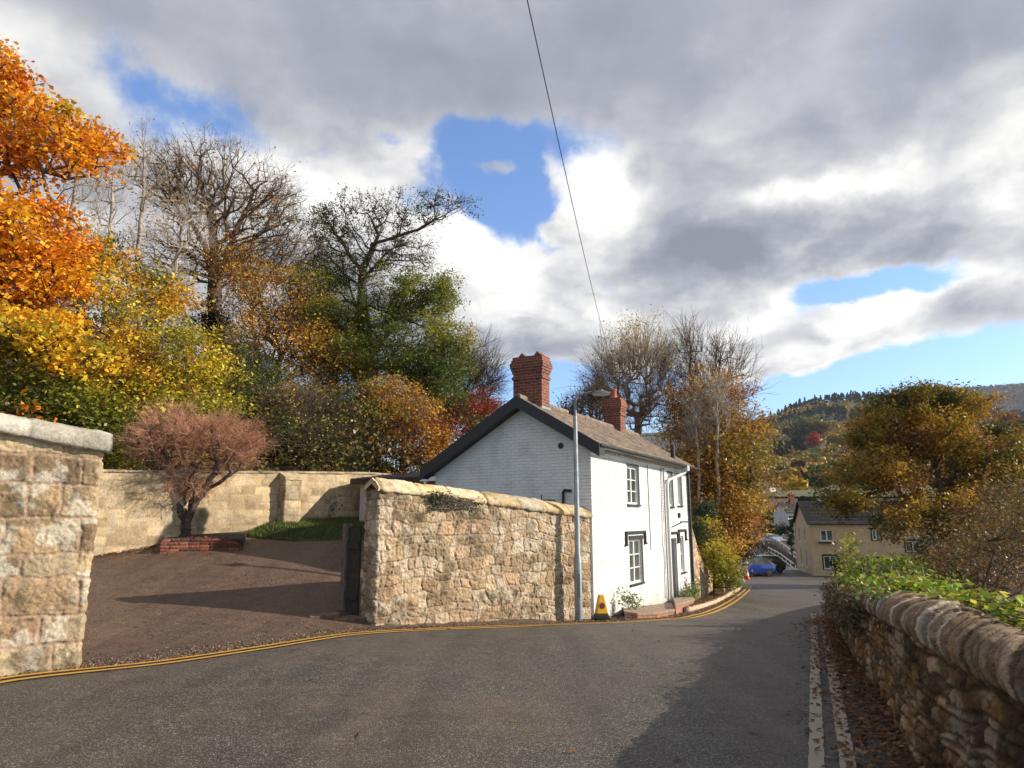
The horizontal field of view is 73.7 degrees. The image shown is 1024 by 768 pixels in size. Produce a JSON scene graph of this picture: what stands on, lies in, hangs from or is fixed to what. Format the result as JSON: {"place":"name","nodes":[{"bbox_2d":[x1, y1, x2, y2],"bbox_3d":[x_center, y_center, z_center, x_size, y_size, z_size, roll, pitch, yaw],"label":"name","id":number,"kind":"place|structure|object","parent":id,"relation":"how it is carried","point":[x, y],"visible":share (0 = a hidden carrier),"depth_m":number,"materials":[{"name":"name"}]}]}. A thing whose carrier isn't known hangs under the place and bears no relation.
{"place":"outdoors","nodes":[
{"label":"outdoors","id":0,"kind":"place"},
{"bbox_2d":[3,536,578,676],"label":"driveway","id":1,"kind":"structure","parent":0,"point":[212,600],"depth_m":12.85,"materials":[{"name":"brown gravel"},{"name":"brown gravel"}]},
{"bbox_2d":[158,531,245,553],"bbox_3d":[-7.596,4.051,16.845,1.832,0.780,1.516,4,-12,-18],"label":"brick bed","id":2,"kind":"object","parent":1,"relation":"on","point":[219,541],"visible":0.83,"depth_m":16.24,"materials":[{"name":"brick"}]},
{"bbox_2d":[113,392,284,535],"bbox_3d":[-8.091,2.138,17.458,4.455,3.980,3.187,0,-11,0],"label":"twiggy bush","id":3,"kind":"object","parent":2,"relation":"in","point":[239,440],"visible":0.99,"depth_m":17.17,"materials":[{"name":"brown plant"}]},
{"bbox_2d":[339,524,361,614],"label":"gate","id":4,"kind":"structure","parent":1,"relation":"on","point":[350,569],"depth_m":12.66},
{"bbox_2d":[5,597,730,675],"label":"gravel","id":5,"kind":"structure","parent":1,"relation":"on","point":[159,657],"depth_m":10.59,"materials":[{"name":"gravel"}]},
{"bbox_2d":[591,594,611,620],"bbox_3d":[1.844,4.606,14.099,0.380,0.500,0.380,2,-11,-8],"label":"traffic cone","id":6,"kind":"object","parent":5,"relation":"on","point":[601,612],"visible":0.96,"depth_m":14.01,"materials":[{"name":"yellow plastic"}]},
{"bbox_2d":[244,516,364,540],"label":"grass bank","id":7,"kind":"structure","parent":0,"point":[321,538],"depth_m":18.48,"materials":[{"name":"green plant"}]},
{"bbox_2d":[0,539,919,767],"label":"road","id":8,"kind":"structure","parent":0,"point":[592,696],"depth_m":6.20,"materials":[{"name":"grey asphalt"}]},
{"bbox_2d":[0,586,747,678],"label":"road marking","id":9,"kind":"object","parent":8,"relation":"on","point":[311,638],"visible":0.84,"depth_m":9.46,"materials":[{"name":"yellow paint"}]},
{"bbox_2d":[0,586,751,682],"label":"road marking","id":10,"kind":"object","parent":8,"relation":"on","point":[319,639],"visible":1,"depth_m":9.27,"materials":[{"name":"yellow paint"}]},
{"bbox_2d":[568,389,610,621],"bbox_3d":[1.763,2.674,15.087,0.994,5.207,0.285,0,-11,0],"label":"street lamp","id":11,"kind":"object","parent":8,"relation":"on","point":[578,578],"visible":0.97,"depth_m":14.98,"materials":[{"name":"metal"}]},
{"bbox_2d":[727,557,775,576],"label":"parked car","id":12,"kind":"object","parent":8,"relation":"on","point":[766,566],"visible":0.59,"depth_m":55.02,"materials":[{"name":"paint"}]},
{"bbox_2d":[752,554,785,572],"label":"parked car","id":13,"kind":"object","parent":8,"relation":"on","point":[779,562],"visible":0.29,"depth_m":59.02,"materials":[{"name":"paint"}]},
{"bbox_2d":[756,533,784,544],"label":"parked car","id":14,"kind":"object","parent":8,"relation":"on","point":[773,537],"visible":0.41,"depth_m":85.32,"materials":[{"name":"paint"}]},
{"bbox_2d":[808,614,824,767],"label":"road marking","id":15,"kind":"object","parent":8,"relation":"on","point":[815,760],"visible":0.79,"depth_m":5.61,"materials":[{"name":"beige paint"}]},
{"bbox_2d":[819,611,855,767],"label":"road marking","id":16,"kind":"object","parent":8,"relation":"on","point":[840,738],"visible":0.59,"depth_m":5.58,"materials":[{"name":"beige paint"}]},
{"bbox_2d":[0,301,1023,626],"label":"ground","id":17,"kind":"structure","parent":0,"point":[286,465],"depth_m":23.88,"materials":[{"name":"soil"}]},
{"bbox_2d":[0,413,112,676],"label":"stone wall","id":18,"kind":"structure","parent":17,"relation":"on","point":[51,475],"depth_m":7.71,"materials":[{"name":"stone"}]},
{"bbox_2d":[0,33,140,422],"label":"orange tree","id":19,"kind":"object","parent":17,"relation":"on","point":[30,327],"visible":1,"depth_m":20.90,"materials":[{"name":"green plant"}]},
{"bbox_2d":[34,120,128,376],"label":"birch tree","id":20,"kind":"object","parent":17,"relation":"on","point":[73,194],"visible":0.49,"depth_m":26.91,"materials":[{"name":"grey plant"}]},
{"bbox_2d":[0,351,192,469],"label":"bush","id":21,"kind":"object","parent":17,"relation":"on","point":[65,397],"visible":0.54,"depth_m":18.24,"materials":[{"name":"green plant"}]},
{"bbox_2d":[78,133,145,361],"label":"birch tree","id":22,"kind":"object","parent":17,"relation":"on","point":[112,202],"visible":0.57,"depth_m":31.07,"materials":[{"name":"grey plant"}]},
{"bbox_2d":[4,214,246,436],"bbox_3d":[-13.548,-2.137,23.277,8.590,8.877,8.710,0,-11,0],"label":"yellow tree","id":23,"kind":"object","parent":17,"relation":"on","point":[118,322],"visible":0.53,"depth_m":23.21,"materials":[{"name":"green plant"}]},
{"bbox_2d":[103,105,187,397],"bbox_3d":[-15.790,-5.563,28.485,3.181,13.209,3.138,-5,-12,22],"label":"birch tree","id":24,"kind":"object","parent":17,"relation":"on","point":[140,231],"visible":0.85,"depth_m":28.93,"materials":[{"name":"grey plant"}]},
{"bbox_2d":[67,316,267,467],"bbox_3d":[-10.503,0.321,22.033,5.518,5.224,7.452,0,-11,0],"label":"yellow tree","id":25,"kind":"object","parent":17,"relation":"on","point":[215,372],"visible":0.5,"depth_m":21.70,"materials":[{"name":"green plant"}]},
{"bbox_2d":[123,174,228,402],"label":"birch tree","id":26,"kind":"object","parent":17,"relation":"on","point":[174,265],"visible":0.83,"depth_m":26.41,"materials":[{"name":"grey plant"}]},
{"bbox_2d":[186,292,245,406],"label":"ivy tree","id":27,"kind":"object","parent":17,"relation":"on","point":[208,323],"visible":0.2,"depth_m":32.87,"materials":[{"name":"green plant"}]},
{"bbox_2d":[117,113,321,336],"bbox_3d":[-17.044,-6.995,40.078,11.739,16.732,10.227,0,-11,0],"label":"bare tree","id":28,"kind":"object","parent":17,"relation":"on","point":[224,196],"visible":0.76,"depth_m":39.63,"materials":[{"name":"brown plant"}]},
{"bbox_2d":[91,202,349,360],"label":"grey thicket tree","id":29,"kind":"object","parent":17,"relation":"on","point":[277,263],"visible":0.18,"depth_m":42.18,"materials":[{"name":"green plant"}]},
{"bbox_2d":[0,299,451,473],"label":"undergrowth","id":30,"kind":"object","parent":17,"relation":"on","point":[392,466],"visible":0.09,"depth_m":23.52,"materials":[{"name":"green plant"}]},
{"bbox_2d":[92,469,388,556],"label":"garden wall","id":31,"kind":"structure","parent":17,"relation":"on","point":[134,513],"depth_m":17.86,"materials":[{"name":"stone"}]},
{"bbox_2d":[213,324,319,460],"bbox_3d":[-9.686,0.426,26.084,4.502,6.145,7.626,9,-14,-38],"label":"green bush","id":32,"kind":"object","parent":17,"relation":"on","point":[263,380],"visible":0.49,"depth_m":26.03,"materials":[{"name":"green plant"}]},
{"bbox_2d":[168,221,367,423],"bbox_3d":[-11.412,-2.631,31.646,11.570,12.162,8.003,-5,-12,23],"label":"beech tree","id":33,"kind":"object","parent":17,"relation":"on","point":[237,273],"visible":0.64,"depth_m":30.84,"materials":[{"name":"brown plant"}]},
{"bbox_2d":[235,356,371,470],"bbox_3d":[-7.410,1.481,25.074,5.214,5.184,6.247,0,-11,0],"label":"green bush","id":34,"kind":"object","parent":17,"relation":"on","point":[293,407],"visible":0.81,"depth_m":24.05,"materials":[{"name":"green plant"}]},
{"bbox_2d":[307,612,339,618],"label":"stone slab","id":35,"kind":"structure","parent":17,"relation":"on","point":[327,615],"depth_m":12.10,"materials":[{"name":"grey stone"}]},
{"bbox_2d":[261,282,404,418],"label":"dull tree","id":36,"kind":"object","parent":17,"relation":"on","point":[320,341],"visible":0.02,"depth_m":37.43,"materials":[{"name":"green plant"}]},
{"bbox_2d":[283,374,403,472],"bbox_3d":[-6.404,1.844,25.508,4.955,4.701,6.293,0,-11,0],"label":"green bush","id":37,"kind":"object","parent":17,"relation":"on","point":[358,414],"visible":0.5,"depth_m":25.15,"materials":[{"name":"green plant"}]},
{"bbox_2d":[334,614,366,621],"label":"stone slab","id":38,"kind":"structure","parent":17,"relation":"on","point":[355,618],"depth_m":12.10,"materials":[{"name":"grey stone"}]},
{"bbox_2d":[280,183,489,459],"bbox_3d":[-6.106,-3.404,31.546,10.327,13.792,8.120,0,-11,0],"label":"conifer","id":39,"kind":"object","parent":17,"relation":"on","point":[397,314],"depth_m":32.00,"materials":[{"name":"green plant"}]},
{"bbox_2d":[350,472,435,521],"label":"outbuilding","id":40,"kind":"structure","parent":17,"relation":"on","point":[413,477],"depth_m":20.29,"materials":[{"name":"tile"}]},
{"bbox_2d":[339,366,464,473],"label":"brown tree","id":41,"kind":"object","parent":17,"relation":"on","point":[400,423],"visible":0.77,"depth_m":26.11,"materials":[{"name":"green plant"}]},
{"bbox_2d":[395,351,491,438],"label":"ivy tree","id":42,"kind":"object","parent":17,"relation":"on","point":[448,378],"visible":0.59,"depth_m":29.00,"materials":[{"name":"green plant"}]},
{"bbox_2d":[413,381,505,450],"bbox_3d":[-1.926,2.407,28.646,4.313,5.196,5.136,0,-11,0],"label":"red shrub","id":43,"kind":"object","parent":17,"relation":"on","point":[479,408],"visible":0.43,"depth_m":28.45,"materials":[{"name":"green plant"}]},
{"bbox_2d":[425,321,513,436],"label":"bare tree","id":44,"kind":"object","parent":17,"relation":"on","point":[494,382],"visible":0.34,"depth_m":36.00,"materials":[{"name":"grey plant"}]},
{"bbox_2d":[22,536,924,767],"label":"fallen leaves","id":45,"kind":"object","parent":17,"relation":"on","point":[892,738],"visible":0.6,"depth_m":6.64,"materials":[{"name":"brown plant"}]},
{"bbox_2d":[360,477,592,625],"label":"stone wall","id":46,"kind":"structure","parent":17,"relation":"on","point":[421,563],"depth_m":13.37,"materials":[{"name":"stone"}]},
{"bbox_2d":[426,488,490,513],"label":"ivy","id":47,"kind":"object","parent":46,"relation":"hanging from","point":[451,503],"visible":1,"depth_m":13.20,"materials":[{"name":"green plant"}]},
{"bbox_2d":[420,351,699,615],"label":"cottage","id":48,"kind":"structure","parent":17,"relation":"on","point":[634,493],"depth_m":17.37,"materials":[{"name":"paint"}]},
{"bbox_2d":[627,466,640,506],"bbox_3d":[3.231,2.764,18.414,0.155,1.055,1.020,-6,-13,28],"label":"window","id":49,"kind":"structure","parent":48,"relation":"in","point":[631,472],"depth_m":18.55,"materials":[{"name":"white paint"}]},
{"bbox_2d":[629,539,644,586],"bbox_3d":[3.255,4.716,18.076,0.155,1.175,1.120,-6,-13,28],"label":"window","id":50,"kind":"structure","parent":48,"relation":"in","point":[634,549],"depth_m":18.17,"materials":[{"name":"white paint"}]},
{"bbox_2d":[671,539,675,596],"bbox_3d":[4.943,5.783,21.165,0.055,1.920,0.640,-6,-13,28],"label":"door","id":51,"kind":"structure","parent":48,"relation":"in","point":[672,546],"depth_m":21.31,"materials":[{"name":"wood"}]},
{"bbox_2d":[680,536,686,573],"bbox_3d":[5.480,5.518,22.062,0.155,1.175,0.550,-6,-13,28],"label":"window","id":52,"kind":"structure","parent":48,"relation":"in","point":[682,572],"depth_m":22.21,"materials":[{"name":"white paint"}]},
{"bbox_2d":[553,366,628,420],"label":"dark tree","id":53,"kind":"object","parent":17,"relation":"on","point":[590,402],"visible":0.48,"depth_m":30.84,"materials":[{"name":"brown plant"}]},
{"bbox_2d":[556,303,696,447],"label":"willow tree","id":54,"kind":"object","parent":17,"relation":"on","point":[639,415],"visible":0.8,"depth_m":33.90,"materials":[{"name":"brown plant"}]},
{"bbox_2d":[614,586,643,609],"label":"leafy plant","id":55,"kind":"object","parent":17,"relation":"on","point":[629,598],"visible":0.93,"depth_m":16.33,"materials":[{"name":"green plant"}]},
{"bbox_2d":[623,602,674,619],"bbox_3d":[3.521,6.022,17.485,1.255,1.102,6.487,-2,-11,11],"label":"brick step","id":56,"kind":"object","parent":17,"relation":"on","point":[659,610],"visible":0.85,"depth_m":15.73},
{"bbox_2d":[673,596,694,615],"bbox_3d":[4.914,6.463,19.419,0.628,1.136,6.640,-2,-11,12],"label":"brick planter","id":57,"kind":"object","parent":17,"relation":"on","point":[680,604],"visible":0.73,"depth_m":17.96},
{"bbox_2d":[677,580,709,599],"bbox_3d":[5.639,6.544,21.615,0.884,0.670,2.102,-8,-14,36],"label":"flower bed","id":58,"kind":"object","parent":57,"relation":"in","point":[693,589],"visible":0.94,"depth_m":21.52,"materials":[{"name":"green plant"}]},
{"bbox_2d":[656,378,730,542],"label":"birch tree","id":59,"kind":"object","parent":17,"relation":"on","point":[694,422],"visible":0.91,"depth_m":28.49,"materials":[{"name":"brown plant"}]},
{"bbox_2d":[689,529,726,598],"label":"retaining wall","id":60,"kind":"structure","parent":17,"relation":"on","point":[698,562],"depth_m":23.79,"materials":[{"name":"stone"}]},
{"bbox_2d":[691,498,722,549],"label":"ivy bush","id":61,"kind":"object","parent":60,"relation":"on","point":[703,508],"visible":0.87,"depth_m":26.05,"materials":[{"name":"green plant"}]},
{"bbox_2d":[635,349,790,585],"bbox_3d":[8.502,3.729,29.890,7.605,10.781,7.880,11,-15,-43],"label":"brown tree","id":62,"kind":"object","parent":17,"relation":"on","point":[736,478],"visible":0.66,"depth_m":28.61,"materials":[{"name":"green plant"}]},
{"bbox_2d":[684,585,742,612],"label":"kerb","id":63,"kind":"structure","parent":17,"relation":"on","point":[703,605],"depth_m":20.34,"materials":[{"name":"stone"}]},
{"bbox_2d":[659,306,778,564],"bbox_3d":[9.991,2.864,32.920,5.680,13.794,4.665,0,-11,0],"label":"bare tree","id":64,"kind":"object","parent":17,"relation":"on","point":[688,347],"visible":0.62,"depth_m":33.60,"materials":[{"name":"brown plant"}]},
{"bbox_2d":[691,511,752,597],"bbox_3d":[7.696,6.505,25.887,2.623,3.297,3.518,3,-11,-13],"label":"yellow bush","id":65,"kind":"object","parent":17,"relation":"on","point":[720,569],"visible":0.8,"depth_m":25.13,"materials":[{"name":"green plant"}]},
{"bbox_2d":[690,361,756,591],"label":"birch tree","id":66,"kind":"object","parent":17,"relation":"on","point":[718,403],"visible":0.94,"depth_m":28.54,"materials":[{"name":"brown plant"}]},
{"bbox_2d":[724,534,767,559],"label":"dark shrub","id":67,"kind":"object","parent":17,"relation":"on","point":[751,553],"visible":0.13,"depth_m":57.77,"materials":[{"name":"green plant"}]},
{"bbox_2d":[700,451,792,586],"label":"brown tree","id":68,"kind":"object","parent":17,"relation":"on","point":[755,511],"visible":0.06,"depth_m":34.10,"materials":[{"name":"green plant"}]},
{"bbox_2d":[757,509,773,525],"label":"green bush","id":69,"kind":"object","parent":17,"relation":"on","point":[770,518],"visible":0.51,"depth_m":102.41,"materials":[{"name":"green plant"}]},
{"bbox_2d":[742,521,789,535],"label":"hedge","id":70,"kind":"object","parent":17,"relation":"on","point":[779,529],"visible":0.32,"depth_m":94.36,"materials":[{"name":"green plant"}]},
{"bbox_2d":[768,547,795,568],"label":"handrail","id":71,"kind":"object","parent":17,"relation":"on","point":[781,556],"visible":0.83,"depth_m":70.02,"materials":[{"name":"metal"}]},
{"bbox_2d":[772,492,796,533],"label":"house","id":72,"kind":"structure","parent":17,"relation":"on","point":[780,516],"depth_m":95.83,"materials":[{"name":"tile"}]},
{"bbox_2d":[785,516,795,560],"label":"cypress","id":73,"kind":"object","parent":17,"relation":"on","point":[790,529],"visible":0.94,"depth_m":68.21,"materials":[{"name":"green plant"}]},
{"bbox_2d":[825,556,845,577],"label":"dark shrub","id":74,"kind":"object","parent":17,"relation":"on","point":[831,564],"visible":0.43,"depth_m":50.25,"materials":[{"name":"green plant"}]},
{"bbox_2d":[791,500,981,577],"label":"cream house","id":75,"kind":"structure","parent":17,"relation":"on","point":[817,533],"depth_m":56.28,"materials":[{"name":"paint"}]},
{"bbox_2d":[820,530,834,541],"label":"window","id":76,"kind":"structure","parent":75,"relation":"in","point":[825,535],"depth_m":56.44,"materials":[{"name":"white paint"}]},
{"bbox_2d":[823,556,834,569],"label":"window","id":77,"kind":"structure","parent":75,"relation":"in","point":[826,567],"depth_m":56.05,"materials":[{"name":"white paint"}]},
{"bbox_2d":[806,376,1023,554],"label":"sycamore","id":78,"kind":"object","parent":17,"relation":"on","point":[935,416],"visible":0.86,"depth_m":38.12,"materials":[{"name":"brown plant"}]},
{"bbox_2d":[836,583,1023,767],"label":"rubble wall","id":79,"kind":"structure","parent":17,"relation":"on","point":[946,677],"depth_m":4.18,"materials":[{"name":"stone"}]},
{"bbox_2d":[814,576,868,643],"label":"dry ivy","id":80,"kind":"object","parent":79,"relation":"hanging from","point":[842,607],"visible":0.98,"depth_m":8.19,"materials":[{"name":"brown plant"}]},
{"bbox_2d":[829,528,866,580],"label":"sapling","id":81,"kind":"object","parent":79,"relation":"on","point":[847,547],"visible":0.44,"depth_m":12.04,"materials":[{"name":"green plant"}]},
{"bbox_2d":[827,552,990,616],"bbox_3d":[5.670,3.067,10.381,1.612,1.184,10.362,-5,-12,23],"label":"bramble","id":82,"kind":"object","parent":79,"relation":"on","point":[885,573],"visible":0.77,"depth_m":8.83,"materials":[{"name":"green plant"}]},
{"bbox_2d":[889,576,1023,629],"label":"bramble","id":83,"kind":"object","parent":79,"relation":"on","point":[1011,612],"visible":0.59,"depth_m":4.60,"materials":[{"name":"green plant"}]},
{"bbox_2d":[897,534,998,593],"bbox_3d":[20.254,8.842,32.133,5.157,3.866,5.525,11,-15,-43],"label":"dark shrub","id":84,"kind":"object","parent":17,"relation":"on","point":[919,540],"visible":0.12,"depth_m":32.52,"materials":[{"name":"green plant"}]},
{"bbox_2d":[889,468,1023,599],"label":"thicket","id":85,"kind":"object","parent":17,"relation":"on","point":[1009,552],"visible":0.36,"depth_m":13.63,"materials":[{"name":"brown plant"}]},
{"bbox_2d":[903,447,1023,615],"label":"thicket","id":86,"kind":"object","parent":17,"relation":"on","point":[1013,532],"visible":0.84,"depth_m":10.35,"materials":[{"name":"brown plant"}]},
{"bbox_2d":[0,0,1023,472],"label":"sky","id":87,"kind":"structure","parent":0,"point":[844,179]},
{"bbox_2d":[527,0,609,354],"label":"overhead wire","id":88,"kind":"object","parent":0,"point":[558,143],"visible":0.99,"depth_m":11.83,"materials":[{"name":"black paint"}]},
{"bbox_2d":[689,584,736,605],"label":"pavement","id":89,"kind":"structure","parent":0,"point":[719,591],"depth_m":24.95,"materials":[{"name":"soil"}]},
{"bbox_2d":[700,567,707,598],"bbox_3d":[6.529,6.814,23.248,0.040,1.230,1.361,-5,-12,22],"label":"railing","id":90,"kind":"object","parent":89,"relation":"on","point":[704,582],"visible":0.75,"depth_m":23.16,"materials":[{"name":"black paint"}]},
{"bbox_2d":[762,534,797,567],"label":"bank","id":91,"kind":"structure","parent":0,"point":[775,546],"depth_m":76.65,"materials":[{"name":"grey stone"}]},
{"bbox_2d":[642,389,1023,450],"bbox_3d":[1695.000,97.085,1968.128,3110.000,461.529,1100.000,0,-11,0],"label":"distant hill","id":92,"kind":"structure","parent":0,"point":[649,439],"depth_m":2013.01,"materials":[{"name":"green plant"}]},
{"bbox_2d":[951,382,1023,415],"bbox_3d":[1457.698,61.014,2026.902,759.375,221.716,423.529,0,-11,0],"label":"forest","id":93,"kind":"object","parent":92,"relation":"on","point":[1016,403],"visible":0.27,"depth_m":2069.93,"materials":[{"name":"green plant"}]},
{"bbox_2d":[676,399,1023,496],"bbox_3d":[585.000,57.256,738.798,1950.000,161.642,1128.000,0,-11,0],"label":"hillside","id":94,"kind":"structure","parent":0,"point":[798,493],"depth_m":224.85,"materials":[{"name":"green plant"}]},
{"bbox_2d":[771,439,790,455],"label":"house","id":95,"kind":"structure","parent":94,"relation":"on","point":[781,451],"depth_m":477.77,"materials":[{"name":"white"}]},
{"bbox_2d":[781,474,808,489],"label":"hill tree","id":96,"kind":"object","parent":94,"relation":"on","point":[801,484],"visible":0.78,"depth_m":201.37,"materials":[{"name":"yellow plant"}]},
{"bbox_2d":[790,434,807,452],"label":"hill tree","id":97,"kind":"object","parent":94,"relation":"on","point":[798,442],"visible":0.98,"depth_m":499.28,"materials":[{"name":"green plant"}]},
{"bbox_2d":[790,460,808,467],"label":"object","id":98,"kind":"object","parent":94,"relation":"on","point":[799,463],"visible":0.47,"depth_m":287.29,"materials":[{"name":"grey"}]},
{"bbox_2d":[782,420,817,438],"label":"hill tree","id":99,"kind":"object","parent":94,"relation":"on","point":[797,428],"visible":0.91,"depth_m":597.60,"materials":[{"name":"green plant"}]},
{"bbox_2d":[798,464,824,478],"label":"hill tree","id":100,"kind":"object","parent":94,"relation":"on","point":[809,469],"visible":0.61,"depth_m":256.43,"materials":[{"name":"green plant"}]},
{"bbox_2d":[806,431,820,448],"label":"hill tree","id":101,"kind":"object","parent":94,"relation":"on","point":[813,438],"visible":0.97,"depth_m":519.17,"materials":[{"name":"red plant"}]},
{"bbox_2d":[807,474,831,487],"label":"hill tree","id":102,"kind":"object","parent":94,"relation":"on","point":[812,479],"visible":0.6,"depth_m":216.01,"materials":[{"name":"green plant"}]},
{"bbox_2d":[807,419,837,438],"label":"hill tree","id":103,"kind":"object","parent":94,"relation":"on","point":[823,426],"visible":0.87,"depth_m":597.32,"materials":[{"name":"brown plant"}]},
{"bbox_2d":[828,434,845,444],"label":"hill tree","id":104,"kind":"object","parent":94,"relation":"on","point":[834,439],"visible":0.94,"depth_m":517.98,"materials":[{"name":"brown plant"}]},
{"bbox_2d":[714,390,1023,486],"bbox_3d":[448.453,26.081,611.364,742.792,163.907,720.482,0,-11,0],"label":"forest","id":105,"kind":"object","parent":94,"relation":"on","point":[807,411],"visible":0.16,"depth_m":675.79,"materials":[{"name":"green plant"}]},
{"bbox_2d":[990,412,1021,429],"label":"hill tree","id":106,"kind":"object","parent":94,"relation":"on","point":[1009,416],"visible":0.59,"depth_m":420.05,"materials":[{"name":"brown plant"}]},
{"bbox_2d":[1005,418,1023,435],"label":"hill tree","id":107,"kind":"object","parent":94,"relation":"on","point":[1019,420],"visible":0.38,"depth_m":381.35,"materials":[{"name":"brown plant"}]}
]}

